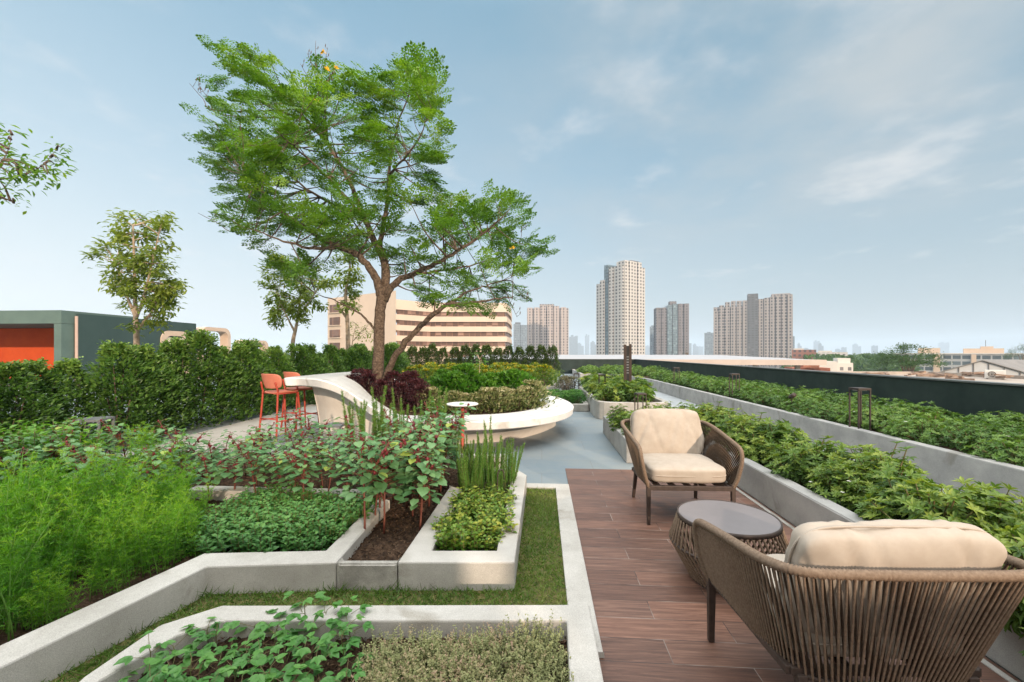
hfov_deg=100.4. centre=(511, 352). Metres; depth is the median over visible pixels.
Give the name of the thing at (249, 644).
bean seedling
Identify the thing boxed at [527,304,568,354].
pink tower
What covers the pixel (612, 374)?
glossy shrub
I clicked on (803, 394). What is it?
shrub
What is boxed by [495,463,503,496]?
rosemary plant
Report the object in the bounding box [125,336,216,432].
hedge shrub
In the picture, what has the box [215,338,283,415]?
hedge shrub
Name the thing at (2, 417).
hedge shrub
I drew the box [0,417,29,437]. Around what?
broad leaf shrub
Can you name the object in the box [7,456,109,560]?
feathery herb
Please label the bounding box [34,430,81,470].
roselle plant
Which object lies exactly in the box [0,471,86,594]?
feathery herb
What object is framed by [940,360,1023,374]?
gabled shed
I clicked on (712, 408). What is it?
palmate shrub
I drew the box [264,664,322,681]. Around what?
bean seedling
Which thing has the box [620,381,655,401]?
glossy shrub
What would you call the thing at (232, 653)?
bean seedling
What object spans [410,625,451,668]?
thyme clump
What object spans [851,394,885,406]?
shrub
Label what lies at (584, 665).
seedling planter
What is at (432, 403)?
rosemary plant
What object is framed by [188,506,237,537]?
mint plant
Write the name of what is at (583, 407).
planter
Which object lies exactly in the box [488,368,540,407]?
leafy shrub
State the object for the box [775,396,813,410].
shrub
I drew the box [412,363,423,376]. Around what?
yellow flower shrub
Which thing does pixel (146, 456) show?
roselle plant
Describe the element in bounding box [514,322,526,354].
blue tower
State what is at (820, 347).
distant tower
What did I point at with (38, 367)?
hedge shrub
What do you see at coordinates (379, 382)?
purple shrub
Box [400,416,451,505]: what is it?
roselle plant
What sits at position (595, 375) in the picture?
glossy shrub
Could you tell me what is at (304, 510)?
mint plant
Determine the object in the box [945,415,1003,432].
shrub
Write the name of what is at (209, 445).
roselle plant
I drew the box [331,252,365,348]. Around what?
young tree
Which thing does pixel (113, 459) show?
roselle plant
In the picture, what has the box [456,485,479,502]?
yellow green herb
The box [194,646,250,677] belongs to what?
bean seedling
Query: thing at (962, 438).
shrub
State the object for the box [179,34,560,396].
feathery tree
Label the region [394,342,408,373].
hedge shrub
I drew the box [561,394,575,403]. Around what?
fine green herb
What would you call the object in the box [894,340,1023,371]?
long building
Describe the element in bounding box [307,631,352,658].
bean seedling
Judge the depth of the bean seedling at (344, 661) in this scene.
1.66 m
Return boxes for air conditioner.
[984,370,1005,378]
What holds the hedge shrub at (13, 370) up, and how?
on the garden paving
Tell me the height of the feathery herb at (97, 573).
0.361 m
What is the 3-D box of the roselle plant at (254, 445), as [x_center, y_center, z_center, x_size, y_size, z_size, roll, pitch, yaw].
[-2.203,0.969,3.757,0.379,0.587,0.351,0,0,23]
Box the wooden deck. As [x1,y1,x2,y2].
[565,468,1021,681]
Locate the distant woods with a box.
[780,352,921,370]
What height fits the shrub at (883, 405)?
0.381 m
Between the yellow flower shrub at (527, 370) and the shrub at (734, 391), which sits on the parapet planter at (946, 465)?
the shrub at (734, 391)
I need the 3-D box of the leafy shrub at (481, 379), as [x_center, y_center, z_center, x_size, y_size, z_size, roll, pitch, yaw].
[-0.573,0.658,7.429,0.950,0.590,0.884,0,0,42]
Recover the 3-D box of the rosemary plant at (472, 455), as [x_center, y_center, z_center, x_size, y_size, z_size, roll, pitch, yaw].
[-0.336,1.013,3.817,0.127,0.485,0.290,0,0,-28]
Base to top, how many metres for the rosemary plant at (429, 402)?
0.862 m
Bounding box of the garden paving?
[6,374,1022,681]
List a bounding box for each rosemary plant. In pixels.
[341,391,367,462]
[346,399,365,446]
[353,385,386,455]
[370,385,392,445]
[383,408,397,442]
[391,388,409,447]
[413,389,431,439]
[425,387,439,431]
[431,386,447,424]
[442,408,460,463]
[456,448,468,488]
[457,443,475,493]
[459,426,474,478]
[461,438,484,492]
[463,438,468,469]
[468,436,486,484]
[468,440,485,490]
[477,416,491,481]
[479,451,492,490]
[483,420,501,488]
[483,446,495,485]
[486,463,497,492]
[492,438,503,483]
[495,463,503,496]
[500,438,524,492]
[506,437,516,489]
[510,445,521,477]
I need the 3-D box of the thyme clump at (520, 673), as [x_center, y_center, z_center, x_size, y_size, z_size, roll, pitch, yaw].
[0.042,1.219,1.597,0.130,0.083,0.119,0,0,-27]
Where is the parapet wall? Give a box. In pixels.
[444,359,1023,417]
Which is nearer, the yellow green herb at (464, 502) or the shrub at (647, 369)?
the yellow green herb at (464, 502)
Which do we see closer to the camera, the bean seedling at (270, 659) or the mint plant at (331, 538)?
the bean seedling at (270, 659)
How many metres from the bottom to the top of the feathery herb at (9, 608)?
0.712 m
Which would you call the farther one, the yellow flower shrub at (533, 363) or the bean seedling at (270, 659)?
the yellow flower shrub at (533, 363)
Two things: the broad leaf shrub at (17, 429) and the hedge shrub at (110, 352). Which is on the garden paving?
the hedge shrub at (110, 352)
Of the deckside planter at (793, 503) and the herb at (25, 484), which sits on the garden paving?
the deckside planter at (793, 503)
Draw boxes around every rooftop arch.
[196,327,230,372]
[235,340,268,351]
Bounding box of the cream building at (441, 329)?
[328,291,511,370]
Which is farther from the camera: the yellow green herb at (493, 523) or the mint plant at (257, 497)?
the mint plant at (257, 497)
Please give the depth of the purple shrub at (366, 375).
7.15 m
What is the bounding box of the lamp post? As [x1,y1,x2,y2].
[624,344,631,381]
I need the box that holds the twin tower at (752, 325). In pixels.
[713,293,792,367]
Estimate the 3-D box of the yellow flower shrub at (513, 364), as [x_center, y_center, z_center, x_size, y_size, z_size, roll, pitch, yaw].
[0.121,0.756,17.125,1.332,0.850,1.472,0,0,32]
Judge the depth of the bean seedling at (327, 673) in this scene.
1.58 m
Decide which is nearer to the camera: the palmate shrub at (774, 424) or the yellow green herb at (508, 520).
the yellow green herb at (508, 520)
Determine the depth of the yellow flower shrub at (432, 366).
15.54 m
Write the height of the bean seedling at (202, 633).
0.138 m
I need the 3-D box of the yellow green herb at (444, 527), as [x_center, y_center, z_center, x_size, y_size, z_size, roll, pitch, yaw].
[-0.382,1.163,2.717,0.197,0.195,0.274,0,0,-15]
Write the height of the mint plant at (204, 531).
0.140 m
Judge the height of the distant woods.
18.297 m
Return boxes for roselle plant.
[0,435,34,472]
[0,446,44,485]
[30,418,80,451]
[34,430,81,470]
[59,439,114,484]
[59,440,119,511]
[89,431,122,468]
[93,417,144,463]
[96,450,139,481]
[128,427,164,456]
[128,439,182,489]
[133,445,169,473]
[146,426,187,458]
[147,418,213,472]
[181,432,204,459]
[186,449,221,502]
[192,439,223,485]
[202,429,237,461]
[207,438,250,489]
[223,433,270,494]
[226,439,254,475]
[239,429,287,486]
[241,422,279,484]
[255,431,280,456]
[256,453,293,492]
[274,440,314,485]
[275,424,313,486]
[276,409,316,454]
[278,450,318,499]
[288,408,334,472]
[299,432,330,481]
[299,440,336,485]
[316,428,351,494]
[317,424,355,476]
[324,451,362,491]
[330,413,400,528]
[335,428,367,487]
[352,433,379,465]
[356,425,420,533]
[357,436,408,515]
[360,445,403,507]
[367,427,398,451]
[373,417,420,501]
[375,407,429,445]
[389,437,418,507]
[396,446,433,516]
[398,428,450,523]
[398,447,448,530]
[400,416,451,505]
[402,437,435,469]
[406,439,442,497]
[413,410,450,456]
[415,402,475,488]
[417,401,468,477]
[421,406,447,485]
[426,411,467,492]
[427,415,456,469]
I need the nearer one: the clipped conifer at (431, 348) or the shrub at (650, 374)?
the shrub at (650, 374)
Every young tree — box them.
[81,207,192,370]
[253,251,342,355]
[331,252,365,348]
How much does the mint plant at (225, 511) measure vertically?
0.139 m
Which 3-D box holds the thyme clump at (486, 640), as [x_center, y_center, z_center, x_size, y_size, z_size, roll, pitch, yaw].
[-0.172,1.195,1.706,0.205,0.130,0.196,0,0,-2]
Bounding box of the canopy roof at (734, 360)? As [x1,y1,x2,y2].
[452,355,826,368]
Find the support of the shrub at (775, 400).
on the parapet planter at (946, 465)
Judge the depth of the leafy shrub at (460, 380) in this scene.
7.09 m
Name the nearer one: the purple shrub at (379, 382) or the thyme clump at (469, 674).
the thyme clump at (469, 674)
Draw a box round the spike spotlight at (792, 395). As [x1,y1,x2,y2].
[788,393,796,406]
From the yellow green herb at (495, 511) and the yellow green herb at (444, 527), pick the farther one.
the yellow green herb at (495, 511)
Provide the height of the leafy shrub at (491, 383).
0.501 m
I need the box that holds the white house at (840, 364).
[819,358,852,370]
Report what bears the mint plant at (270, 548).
in the herb planter at (53, 649)
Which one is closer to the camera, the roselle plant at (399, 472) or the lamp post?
the roselle plant at (399, 472)
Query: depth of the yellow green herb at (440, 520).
2.91 m
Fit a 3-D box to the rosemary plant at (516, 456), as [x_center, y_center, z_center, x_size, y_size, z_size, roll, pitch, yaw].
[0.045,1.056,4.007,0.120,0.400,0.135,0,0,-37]
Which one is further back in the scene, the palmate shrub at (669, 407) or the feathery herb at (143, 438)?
the palmate shrub at (669, 407)
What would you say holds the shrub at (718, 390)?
on the parapet planter at (946, 465)
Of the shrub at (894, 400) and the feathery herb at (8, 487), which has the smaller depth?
the feathery herb at (8, 487)
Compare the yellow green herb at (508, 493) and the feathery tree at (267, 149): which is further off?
the feathery tree at (267, 149)
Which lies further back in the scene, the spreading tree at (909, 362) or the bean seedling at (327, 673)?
the spreading tree at (909, 362)
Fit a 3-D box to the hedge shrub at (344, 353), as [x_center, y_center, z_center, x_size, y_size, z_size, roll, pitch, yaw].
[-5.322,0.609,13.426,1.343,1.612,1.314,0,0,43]
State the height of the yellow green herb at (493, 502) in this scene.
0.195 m
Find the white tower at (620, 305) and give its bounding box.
[596,260,644,354]
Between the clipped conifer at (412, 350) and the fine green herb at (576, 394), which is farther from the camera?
the clipped conifer at (412, 350)
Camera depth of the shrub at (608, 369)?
20.29 m
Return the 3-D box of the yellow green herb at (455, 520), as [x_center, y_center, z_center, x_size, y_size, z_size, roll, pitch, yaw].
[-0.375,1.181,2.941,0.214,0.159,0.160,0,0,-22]
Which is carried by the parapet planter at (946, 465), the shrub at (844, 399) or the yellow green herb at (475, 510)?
the shrub at (844, 399)
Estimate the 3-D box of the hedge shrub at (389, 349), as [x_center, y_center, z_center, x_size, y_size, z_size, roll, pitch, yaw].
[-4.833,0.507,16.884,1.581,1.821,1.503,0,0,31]
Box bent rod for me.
[497,469,504,491]
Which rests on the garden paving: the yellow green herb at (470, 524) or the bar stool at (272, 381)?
the bar stool at (272, 381)
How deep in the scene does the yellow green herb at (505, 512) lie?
3.09 m
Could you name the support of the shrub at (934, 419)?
on the parapet planter at (946, 465)
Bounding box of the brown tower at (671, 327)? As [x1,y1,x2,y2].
[654,301,688,354]
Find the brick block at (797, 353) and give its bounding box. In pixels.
[792,348,815,358]
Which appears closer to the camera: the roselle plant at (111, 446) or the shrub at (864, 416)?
the roselle plant at (111, 446)
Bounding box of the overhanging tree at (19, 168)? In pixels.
[0,123,76,214]
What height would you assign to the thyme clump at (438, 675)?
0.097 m
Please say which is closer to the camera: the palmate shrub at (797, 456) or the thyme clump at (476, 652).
the thyme clump at (476, 652)
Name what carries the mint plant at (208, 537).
in the herb planter at (53, 649)
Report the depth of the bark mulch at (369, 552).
2.98 m
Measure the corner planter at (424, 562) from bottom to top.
0.190 m
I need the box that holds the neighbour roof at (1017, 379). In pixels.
[833,371,1023,383]
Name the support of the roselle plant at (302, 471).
on the herb planter at (53, 649)
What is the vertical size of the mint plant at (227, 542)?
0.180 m
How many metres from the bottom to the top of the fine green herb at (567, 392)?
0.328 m
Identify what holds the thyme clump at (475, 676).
on the seedling planter at (584, 665)
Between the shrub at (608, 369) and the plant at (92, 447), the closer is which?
the plant at (92, 447)
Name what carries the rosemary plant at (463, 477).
on the corner planter at (424, 562)
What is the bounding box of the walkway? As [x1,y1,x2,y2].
[652,390,961,493]
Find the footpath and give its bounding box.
[116,404,317,456]
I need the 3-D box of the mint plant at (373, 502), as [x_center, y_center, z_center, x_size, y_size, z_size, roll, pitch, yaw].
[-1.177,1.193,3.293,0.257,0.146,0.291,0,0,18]
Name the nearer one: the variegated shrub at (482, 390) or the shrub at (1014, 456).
the shrub at (1014, 456)
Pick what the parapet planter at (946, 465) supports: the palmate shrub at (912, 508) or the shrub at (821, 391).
the shrub at (821, 391)
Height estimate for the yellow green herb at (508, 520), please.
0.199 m
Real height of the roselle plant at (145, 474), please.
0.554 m
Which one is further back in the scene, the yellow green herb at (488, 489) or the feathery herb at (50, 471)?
the yellow green herb at (488, 489)
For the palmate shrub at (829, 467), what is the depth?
3.35 m
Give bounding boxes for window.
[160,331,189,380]
[328,304,339,313]
[328,317,340,325]
[330,329,340,337]
[330,343,339,349]
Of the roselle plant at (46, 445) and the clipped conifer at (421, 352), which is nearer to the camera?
the roselle plant at (46, 445)
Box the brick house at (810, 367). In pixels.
[784,365,829,370]
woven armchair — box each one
[620,408,744,524]
[692,518,1023,681]
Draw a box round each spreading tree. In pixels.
[866,342,952,371]
[1001,343,1023,359]
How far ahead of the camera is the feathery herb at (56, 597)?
1.98 m
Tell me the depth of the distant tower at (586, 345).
3438.46 m
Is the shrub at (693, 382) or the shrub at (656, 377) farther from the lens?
the shrub at (656, 377)
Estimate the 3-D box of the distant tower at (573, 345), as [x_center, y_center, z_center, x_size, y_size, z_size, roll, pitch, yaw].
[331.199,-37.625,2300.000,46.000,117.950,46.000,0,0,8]
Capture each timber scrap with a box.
[908,371,925,374]
[917,372,957,377]
[944,373,956,377]
[945,376,974,380]
[962,372,983,375]
[993,374,1013,377]
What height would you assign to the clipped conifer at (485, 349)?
1.850 m
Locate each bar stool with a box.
[259,374,302,438]
[280,372,319,430]
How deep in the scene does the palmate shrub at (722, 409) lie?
6.14 m
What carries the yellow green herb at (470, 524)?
in the corner planter at (424, 562)
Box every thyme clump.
[351,660,393,681]
[353,656,388,681]
[357,636,401,680]
[357,643,392,672]
[360,625,403,664]
[366,658,407,681]
[370,635,409,677]
[370,666,411,681]
[373,641,422,681]
[378,623,424,660]
[378,653,426,681]
[392,629,439,665]
[396,643,434,681]
[402,643,453,681]
[402,661,448,681]
[409,632,454,681]
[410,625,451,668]
[413,651,464,681]
[419,630,440,653]
[422,631,466,672]
[428,631,460,653]
[428,647,463,681]
[430,651,470,681]
[437,657,481,681]
[444,624,492,671]
[445,643,491,681]
[449,624,476,653]
[457,662,496,681]
[458,641,503,681]
[458,656,502,681]
[461,627,491,649]
[462,630,492,666]
[470,625,517,673]
[473,621,507,658]
[477,655,511,681]
[477,671,514,681]
[481,636,529,680]
[486,665,515,681]
[487,619,528,661]
[495,626,541,674]
[496,661,524,681]
[502,613,545,655]
[507,657,537,681]
[511,623,552,666]
[512,644,554,679]
[514,669,550,681]
[521,609,565,657]
[521,640,569,681]
[524,672,543,681]
[528,628,564,667]
[529,659,573,681]
[533,642,570,679]
[535,671,573,681]
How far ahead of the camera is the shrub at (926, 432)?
4.93 m
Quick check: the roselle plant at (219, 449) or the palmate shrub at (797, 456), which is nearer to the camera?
the palmate shrub at (797, 456)
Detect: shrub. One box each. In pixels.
[0,357,94,446]
[0,359,76,443]
[0,398,16,429]
[0,415,8,426]
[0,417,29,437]
[0,425,28,453]
[0,427,78,480]
[0,429,47,475]
[0,443,31,489]
[3,420,79,461]
[7,425,47,437]
[14,356,124,447]
[14,415,92,438]
[27,419,106,471]
[32,421,123,484]
[58,340,170,444]
[88,342,186,441]
[120,353,202,433]
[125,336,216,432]
[163,329,249,428]
[191,344,256,424]
[202,341,276,421]
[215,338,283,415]
[236,348,289,411]
[254,345,303,410]
[267,355,303,408]
[281,342,324,407]
[291,343,332,403]
[301,352,334,401]
[319,343,349,372]
[325,347,349,372]
[330,348,362,371]
[336,347,367,370]
[346,343,372,368]
[348,368,371,390]
[355,371,382,397]
[358,368,386,393]
[360,343,372,365]
[368,379,394,400]
[369,346,390,365]
[377,370,411,401]
[382,381,413,408]
[384,343,407,378]
[389,341,409,372]
[389,370,426,400]
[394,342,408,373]
[398,378,433,408]
[402,365,427,377]
[403,383,436,412]
[404,386,450,411]
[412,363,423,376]
[418,367,434,380]
[423,364,440,373]
[423,367,438,379]
[424,369,449,387]
[425,395,455,411]
[427,375,457,394]
[429,369,471,398]
[432,390,472,412]
[438,362,497,392]
[439,363,452,369]
[444,377,482,400]
[447,392,484,411]
[451,375,497,405]
[462,392,492,413]
[465,387,514,412]
[466,371,511,387]
[467,364,488,372]
[473,379,498,390]
[475,387,521,412]
[477,368,488,373]
[482,363,503,370]
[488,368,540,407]
[488,371,519,390]
[490,393,521,410]
[496,388,539,410]
[497,362,512,366]
[504,364,536,378]
[505,370,547,402]
[506,362,521,370]
[510,385,548,409]
[512,379,560,408]
[514,368,538,377]
[527,386,554,403]
[528,362,550,381]
[529,364,562,385]
[529,366,556,385]
[551,377,576,389]
[554,376,572,389]
[561,376,579,388]
[576,366,585,372]
[576,372,589,385]
[580,375,589,385]
[582,374,603,390]
[583,366,599,373]
[583,376,603,393]
[587,382,618,401]
[593,383,620,401]
[600,367,616,373]
[600,380,623,397]
[605,371,618,378]
[605,380,635,401]
[605,403,631,421]
[606,376,623,393]
[608,411,630,431]
[617,367,635,373]
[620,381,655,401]
[622,381,655,401]
[628,378,653,399]
[632,368,647,376]
[636,400,657,409]
[642,367,655,375]
[642,379,657,396]
[648,370,660,378]
[651,371,669,380]
[661,401,678,408]
[663,375,678,383]
[671,374,691,384]
[676,400,694,408]
[677,376,693,387]
[682,377,700,388]
[687,377,710,388]
[688,409,710,438]
[689,401,726,416]
[693,379,716,391]
[696,379,721,392]
[702,407,725,421]
[703,411,725,432]
[708,402,733,413]
[711,383,731,395]
[712,408,738,428]
[714,380,738,392]
[717,408,746,417]
[717,409,756,444]
[720,412,772,443]
[723,386,752,397]
[725,385,748,396]
[726,413,780,462]
[732,386,764,400]
[737,382,761,387]
[739,432,780,464]
[740,388,774,403]
[741,384,769,390]
[747,380,765,384]
[751,417,820,465]
[752,390,784,406]
[758,385,785,391]
[758,419,814,442]
[760,382,777,389]
[761,442,807,476]
[763,387,793,398]
[765,437,836,489]
[770,392,809,408]
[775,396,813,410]
[777,387,807,393]
[780,390,815,398]
[786,399,825,416]
[789,385,826,395]
[796,388,827,396]
[798,402,845,421]
[798,439,830,456]
[799,394,831,405]
[802,394,835,407]
[803,452,866,501]
[805,456,872,510]
[806,388,833,395]
[806,435,867,473]
[812,394,838,404]
[814,389,848,400]
[826,400,864,412]
[829,397,853,405]
[832,392,872,400]
[835,407,893,431]
[835,464,886,514]
[836,398,875,408]
[838,407,895,429]
[838,441,924,479]
[839,446,929,508]
[840,404,876,416]
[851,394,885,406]
[854,469,946,520]
[856,405,900,416]
[860,476,1001,534]
[864,401,902,411]
[872,398,914,408]
[874,409,924,432]
[875,415,940,439]
[882,402,939,418]
[884,416,959,447]
[884,475,943,519]
[898,401,959,418]
[903,412,966,436]
[908,403,951,417]
[912,408,971,425]
[928,420,1023,456]
[940,486,1023,534]
[943,481,1023,528]
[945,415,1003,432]
[947,421,1017,445]
[961,434,1023,466]
[965,412,1010,428]
[967,410,1023,430]
[967,415,1023,433]
[973,421,1023,440]
[983,523,1023,639]
[986,427,1023,449]
[994,529,1023,655]
[998,509,1023,534]
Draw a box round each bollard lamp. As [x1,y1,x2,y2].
[69,416,114,455]
[321,422,346,448]
[598,374,605,386]
[634,392,646,410]
[673,367,679,384]
[729,373,739,398]
[848,387,873,431]
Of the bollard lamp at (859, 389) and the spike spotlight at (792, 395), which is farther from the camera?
the spike spotlight at (792, 395)
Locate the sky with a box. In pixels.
[0,0,1023,352]
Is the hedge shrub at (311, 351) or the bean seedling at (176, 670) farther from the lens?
the hedge shrub at (311, 351)
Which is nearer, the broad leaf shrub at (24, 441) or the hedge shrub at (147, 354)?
the broad leaf shrub at (24, 441)
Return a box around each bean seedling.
[113,630,175,678]
[118,669,137,681]
[136,657,183,681]
[138,649,198,681]
[143,628,200,673]
[157,649,214,681]
[167,651,225,681]
[182,616,219,649]
[190,621,235,649]
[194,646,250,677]
[210,653,265,681]
[213,637,248,657]
[214,666,227,680]
[227,608,277,640]
[229,643,254,659]
[231,634,284,681]
[232,640,262,676]
[237,668,262,681]
[248,653,302,681]
[249,621,291,654]
[253,610,305,643]
[262,635,301,665]
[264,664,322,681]
[281,631,334,672]
[282,591,324,621]
[292,639,344,681]
[294,610,338,648]
[304,596,347,625]
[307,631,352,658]
[308,668,339,681]
[315,621,361,665]
[320,653,366,681]
[325,607,374,639]
[330,595,372,630]
[338,652,375,680]
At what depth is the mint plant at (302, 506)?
3.13 m
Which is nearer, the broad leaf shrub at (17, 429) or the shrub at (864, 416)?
the broad leaf shrub at (17, 429)
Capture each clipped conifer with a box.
[406,345,420,367]
[414,346,428,364]
[421,343,440,364]
[434,346,449,364]
[447,345,461,363]
[459,344,474,362]
[467,343,484,363]
[478,343,494,368]
[489,346,505,365]
[501,344,515,363]
[511,345,527,364]
[522,345,539,364]
[533,344,551,364]
[544,345,564,383]
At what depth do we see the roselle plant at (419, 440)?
3.61 m
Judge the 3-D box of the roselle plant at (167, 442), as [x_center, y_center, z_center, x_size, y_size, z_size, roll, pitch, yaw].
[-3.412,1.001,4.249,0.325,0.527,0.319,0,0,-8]
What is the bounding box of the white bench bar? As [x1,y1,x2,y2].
[284,372,573,443]
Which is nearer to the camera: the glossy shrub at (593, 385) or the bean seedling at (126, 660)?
the bean seedling at (126, 660)
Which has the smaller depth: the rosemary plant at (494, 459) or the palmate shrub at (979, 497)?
the palmate shrub at (979, 497)
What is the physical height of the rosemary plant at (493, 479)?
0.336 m
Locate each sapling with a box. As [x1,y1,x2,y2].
[350,321,373,344]
[469,347,489,372]
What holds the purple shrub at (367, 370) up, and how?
on the white bench bar
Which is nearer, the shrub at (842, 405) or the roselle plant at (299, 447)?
the roselle plant at (299, 447)
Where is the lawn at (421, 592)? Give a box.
[50,489,566,681]
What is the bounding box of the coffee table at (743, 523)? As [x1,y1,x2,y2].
[669,499,788,593]
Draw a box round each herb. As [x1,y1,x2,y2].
[0,440,116,586]
[0,443,52,503]
[0,453,97,523]
[0,454,89,574]
[0,459,29,502]
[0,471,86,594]
[0,477,66,641]
[0,482,60,567]
[0,488,56,577]
[0,503,92,607]
[0,537,73,633]
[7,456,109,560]
[11,551,94,630]
[20,478,157,584]
[28,459,121,565]
[47,482,167,577]
[61,464,141,546]
[69,524,142,600]
[70,456,130,521]
[75,447,136,506]
[81,440,184,540]
[102,453,202,526]
[112,419,166,484]
[120,491,193,577]
[121,487,189,564]
[127,428,195,495]
[141,461,201,513]
[147,486,204,542]
[147,493,208,565]
[154,472,193,520]
[160,473,216,531]
[430,512,460,528]
[432,517,459,550]
[435,513,463,539]
[438,515,465,550]
[441,512,468,524]
[442,503,471,523]
[447,490,475,516]
[448,489,478,509]
[451,499,483,520]
[451,516,481,550]
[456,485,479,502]
[456,519,481,535]
[457,512,489,533]
[466,524,494,550]
[467,493,487,507]
[468,484,488,497]
[471,502,485,519]
[475,488,489,502]
[475,489,504,510]
[475,498,497,522]
[475,509,497,534]
[478,512,500,544]
[479,529,504,550]
[482,508,519,540]
[484,483,500,497]
[485,503,506,517]
[487,491,504,504]
[489,484,518,499]
[489,494,515,509]
[490,509,507,532]
[491,502,513,519]
[557,391,578,402]
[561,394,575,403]
[569,392,586,403]
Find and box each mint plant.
[176,522,231,554]
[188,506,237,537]
[194,518,255,555]
[200,517,237,538]
[204,504,254,526]
[208,493,250,517]
[209,503,246,522]
[215,519,276,552]
[222,492,254,506]
[222,515,258,549]
[229,505,270,520]
[229,509,272,533]
[233,489,279,508]
[236,512,292,544]
[237,509,283,535]
[238,496,274,511]
[239,485,276,503]
[239,499,270,518]
[245,525,297,551]
[248,484,285,499]
[254,495,290,510]
[254,501,297,524]
[258,502,291,517]
[261,509,301,536]
[263,522,296,549]
[265,481,301,504]
[271,495,302,515]
[275,524,314,551]
[276,510,321,538]
[280,492,309,506]
[282,527,325,551]
[283,490,310,500]
[283,504,309,521]
[284,488,325,510]
[285,508,338,541]
[286,508,311,527]
[290,498,332,519]
[291,485,327,504]
[299,522,342,550]
[301,506,338,531]
[304,510,348,541]
[306,499,344,519]
[310,491,340,503]
[314,494,346,509]
[320,504,356,528]
[324,484,360,502]
[324,497,361,515]
[330,501,378,523]
[344,493,378,511]
[356,494,382,507]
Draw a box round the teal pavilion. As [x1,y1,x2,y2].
[0,310,195,386]
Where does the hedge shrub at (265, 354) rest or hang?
on the garden paving
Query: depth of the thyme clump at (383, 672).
1.59 m
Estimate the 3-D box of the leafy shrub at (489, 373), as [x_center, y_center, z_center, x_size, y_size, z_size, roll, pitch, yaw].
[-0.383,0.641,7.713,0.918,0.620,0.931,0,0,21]
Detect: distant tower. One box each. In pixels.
[569,335,577,354]
[578,343,583,354]
[585,334,588,354]
[590,341,595,354]
[645,345,649,354]
[689,343,691,354]
[693,344,697,354]
[698,346,702,354]
[813,340,819,351]
[818,343,823,350]
[852,344,860,354]
[871,345,877,353]
[938,342,948,352]
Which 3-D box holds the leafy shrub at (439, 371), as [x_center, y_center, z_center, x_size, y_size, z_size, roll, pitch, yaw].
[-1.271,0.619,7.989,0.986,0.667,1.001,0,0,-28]
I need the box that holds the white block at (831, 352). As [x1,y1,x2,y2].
[816,351,847,355]
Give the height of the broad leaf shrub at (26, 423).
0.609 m
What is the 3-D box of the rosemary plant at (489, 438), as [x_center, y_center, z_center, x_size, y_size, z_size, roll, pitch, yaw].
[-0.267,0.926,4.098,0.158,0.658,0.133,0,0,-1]
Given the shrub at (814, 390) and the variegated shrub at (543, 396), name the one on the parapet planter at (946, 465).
the shrub at (814, 390)
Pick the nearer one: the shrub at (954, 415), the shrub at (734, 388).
the shrub at (954, 415)
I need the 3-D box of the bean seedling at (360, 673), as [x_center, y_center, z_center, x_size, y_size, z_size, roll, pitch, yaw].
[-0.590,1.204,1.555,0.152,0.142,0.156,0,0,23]
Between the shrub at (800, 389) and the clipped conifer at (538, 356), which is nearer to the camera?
the shrub at (800, 389)
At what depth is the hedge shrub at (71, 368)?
5.82 m
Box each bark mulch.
[131,634,567,681]
[346,461,478,560]
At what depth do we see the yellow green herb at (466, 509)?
3.10 m
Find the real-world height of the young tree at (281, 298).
4.319 m
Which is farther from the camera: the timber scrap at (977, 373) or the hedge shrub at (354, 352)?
the timber scrap at (977, 373)
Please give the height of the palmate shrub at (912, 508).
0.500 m
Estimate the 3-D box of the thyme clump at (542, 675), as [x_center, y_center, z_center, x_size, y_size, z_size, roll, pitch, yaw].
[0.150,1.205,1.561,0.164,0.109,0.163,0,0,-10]
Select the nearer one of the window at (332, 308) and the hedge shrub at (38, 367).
the hedge shrub at (38, 367)
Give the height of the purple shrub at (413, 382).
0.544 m
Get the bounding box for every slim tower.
[650,325,653,354]
[704,332,712,354]
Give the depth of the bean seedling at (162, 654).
1.69 m
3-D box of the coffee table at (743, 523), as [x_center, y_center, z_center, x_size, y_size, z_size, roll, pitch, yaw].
[1.280,1.152,2.537,0.655,0.372,0.656,0,0,4]
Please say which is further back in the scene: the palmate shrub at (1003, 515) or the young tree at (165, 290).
the young tree at (165, 290)
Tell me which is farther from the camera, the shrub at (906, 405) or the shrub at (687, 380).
the shrub at (687, 380)
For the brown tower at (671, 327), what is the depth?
590.53 m
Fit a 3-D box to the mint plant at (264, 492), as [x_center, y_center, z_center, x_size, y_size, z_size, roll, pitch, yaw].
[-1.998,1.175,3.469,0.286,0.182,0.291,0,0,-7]
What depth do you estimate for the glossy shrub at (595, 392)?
9.41 m
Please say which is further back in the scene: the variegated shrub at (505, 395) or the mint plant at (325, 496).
the variegated shrub at (505, 395)
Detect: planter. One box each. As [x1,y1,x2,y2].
[0,448,505,681]
[80,605,603,681]
[398,469,526,589]
[539,381,556,394]
[570,399,588,411]
[572,369,1023,508]
[579,386,668,418]
[603,416,1023,681]
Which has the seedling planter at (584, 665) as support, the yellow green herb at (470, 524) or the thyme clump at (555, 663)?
the thyme clump at (555, 663)
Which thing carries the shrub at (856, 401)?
on the parapet planter at (946, 465)
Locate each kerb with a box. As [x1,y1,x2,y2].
[527,483,603,657]
[736,488,1016,681]
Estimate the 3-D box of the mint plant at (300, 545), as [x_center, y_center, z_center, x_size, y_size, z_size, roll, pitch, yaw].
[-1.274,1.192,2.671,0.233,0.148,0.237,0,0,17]
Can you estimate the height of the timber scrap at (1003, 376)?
0.330 m
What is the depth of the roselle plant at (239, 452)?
4.27 m
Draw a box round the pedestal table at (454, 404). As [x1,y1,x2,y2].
[447,402,477,447]

